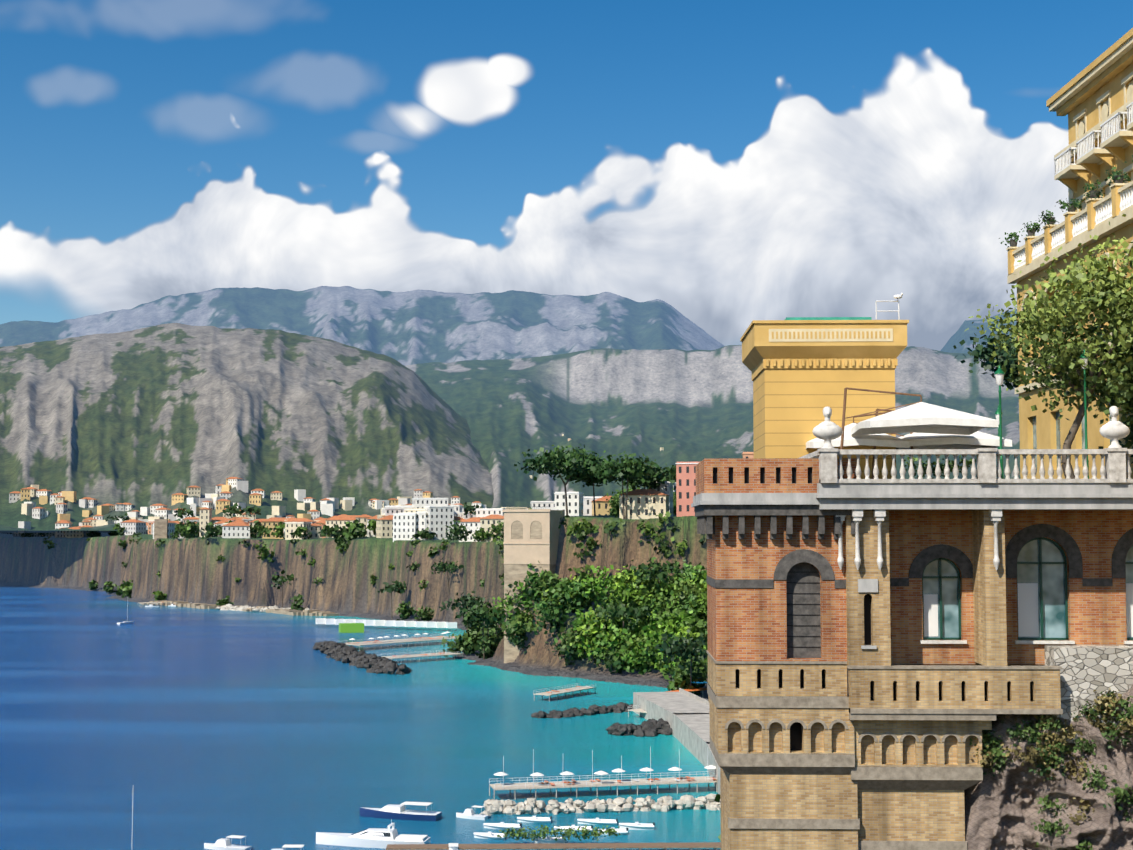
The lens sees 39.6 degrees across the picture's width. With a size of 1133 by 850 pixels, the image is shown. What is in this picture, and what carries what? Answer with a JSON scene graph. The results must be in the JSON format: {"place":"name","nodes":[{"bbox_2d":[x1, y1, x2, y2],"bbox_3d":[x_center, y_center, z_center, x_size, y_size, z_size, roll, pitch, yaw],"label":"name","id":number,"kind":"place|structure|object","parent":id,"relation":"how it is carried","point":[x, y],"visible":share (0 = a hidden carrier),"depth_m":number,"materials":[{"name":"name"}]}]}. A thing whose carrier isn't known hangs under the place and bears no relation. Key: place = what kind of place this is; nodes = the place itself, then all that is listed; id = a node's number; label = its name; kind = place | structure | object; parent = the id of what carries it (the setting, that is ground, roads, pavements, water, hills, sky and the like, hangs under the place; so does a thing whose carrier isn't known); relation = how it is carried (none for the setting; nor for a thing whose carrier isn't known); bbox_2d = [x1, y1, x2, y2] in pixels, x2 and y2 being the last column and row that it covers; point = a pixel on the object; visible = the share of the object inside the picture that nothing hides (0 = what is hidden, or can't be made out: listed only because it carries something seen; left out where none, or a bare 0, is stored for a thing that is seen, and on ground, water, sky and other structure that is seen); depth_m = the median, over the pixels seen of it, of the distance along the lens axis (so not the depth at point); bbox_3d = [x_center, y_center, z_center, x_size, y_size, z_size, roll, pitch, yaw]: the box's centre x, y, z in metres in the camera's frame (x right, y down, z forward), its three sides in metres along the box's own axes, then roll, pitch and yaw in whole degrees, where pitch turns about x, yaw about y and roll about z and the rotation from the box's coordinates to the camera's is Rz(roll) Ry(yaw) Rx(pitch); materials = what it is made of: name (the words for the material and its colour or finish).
{"place":"outdoors","nodes":[
{"label":"outdoors","id":0,"kind":"place"},
{"bbox_2d":[0,323,493,532],"bbox_3d":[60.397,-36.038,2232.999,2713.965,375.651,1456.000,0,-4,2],"label":"rocky mountain","id":1,"kind":"structure","parent":0,"point":[151,415],"depth_m":1964.05,"materials":[{"name":"grey stone"}]},
{"bbox_2d":[0,585,720,849],"bbox_3d":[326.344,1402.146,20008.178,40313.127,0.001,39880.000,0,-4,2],"label":"sea","id":2,"kind":"structure","parent":0,"point":[196,728],"depth_m":391.74,"materials":[{"name":"blue liquid"}]},
{"bbox_2d":[117,602,720,849],"bbox_3d":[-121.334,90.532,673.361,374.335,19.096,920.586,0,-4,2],"label":"marina","id":3,"kind":"object","parent":2,"relation":"on","point":[681,716],"visible":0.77,"depth_m":306.90,"materials":[{"name":"white concrete"}]},
{"bbox_2d":[497,824,619,842],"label":"bushes","id":4,"kind":"object","parent":3,"relation":"on","point":[567,834],"visible":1,"depth_m":258.62,"materials":[{"name":"green plant"}]},
{"bbox_2d":[0,469,743,700],"bbox_3d":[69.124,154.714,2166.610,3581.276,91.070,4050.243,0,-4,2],"label":"coast","id":5,"kind":"structure","parent":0,"point":[193,570],"depth_m":966.23},
{"bbox_2d":[5,443,748,840],"bbox_3d":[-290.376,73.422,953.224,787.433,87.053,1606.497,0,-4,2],"label":"trees","id":6,"kind":"object","parent":5,"relation":"on","point":[667,617],"visible":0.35,"depth_m":585.30,"materials":[{"name":"green plant"}]},
{"bbox_2d":[4,434,753,662],"bbox_3d":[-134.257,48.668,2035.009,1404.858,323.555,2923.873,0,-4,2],"label":"town","id":7,"kind":"object","parent":5,"relation":"on","point":[531,536],"visible":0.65,"depth_m":963.10,"materials":[{"name":"concrete"}]},
{"bbox_2d":[0,286,1016,365],"bbox_3d":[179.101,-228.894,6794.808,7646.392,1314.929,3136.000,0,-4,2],"label":"ridge","id":8,"kind":"structure","parent":0,"point":[414,327],"depth_m":7617.53,"materials":[{"name":"grey stone"}]},
{"bbox_2d":[0,345,1019,531],"bbox_3d":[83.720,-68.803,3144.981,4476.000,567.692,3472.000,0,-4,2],"label":"ridge","id":9,"kind":"structure","parent":0,"point":[678,405],"depth_m":3668.20,"materials":[{"name":"grey stone"}]},
{"bbox_2d":[0,0,1132,350],"label":"sky","id":10,"kind":"structure","parent":0,"point":[729,164],"materials":[{"name":"blue"}]},
{"bbox_2d":[847,664,1132,849],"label":"rock","id":11,"kind":"object","parent":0,"point":[1002,808],"visible":0.33,"depth_m":47.93,"materials":[{"name":"grey stone"}]},
{"bbox_2d":[691,293,1132,849],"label":"building","id":12,"kind":"structure","parent":11,"relation":"on","point":[828,565],"depth_m":48.38,"materials":[{"name":"red brick"}]},
{"bbox_2d":[806,349,1088,478],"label":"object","id":13,"kind":"object","parent":12,"relation":"on","point":[928,426],"visible":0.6,"depth_m":53.08,"materials":[{"name":"fabric"}]},
{"bbox_2d":[969,688,1132,849],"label":"shrubs","id":14,"kind":"object","parent":11,"relation":"on","point":[1104,703],"visible":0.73,"depth_m":47.75,"materials":[{"name":"green plant"}]},
{"bbox_2d":[904,214,1132,478],"bbox_3d":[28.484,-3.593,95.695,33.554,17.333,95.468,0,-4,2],"label":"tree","id":15,"kind":"object","parent":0,"point":[1112,291],"depth_m":56.00,"materials":[{"name":"green plant"}]},
{"bbox_2d":[1006,28,1132,478],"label":"hotel","id":16,"kind":"structure","parent":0,"point":[1093,100],"depth_m":73.96,"materials":[{"name":"yellow paint"}]},
{"bbox_2d":[999,155,1132,246],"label":"balcony plants","id":17,"kind":"object","parent":16,"relation":"on","point":[1036,225],"visible":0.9,"depth_m":67.09,"materials":[{"name":"green plant"}]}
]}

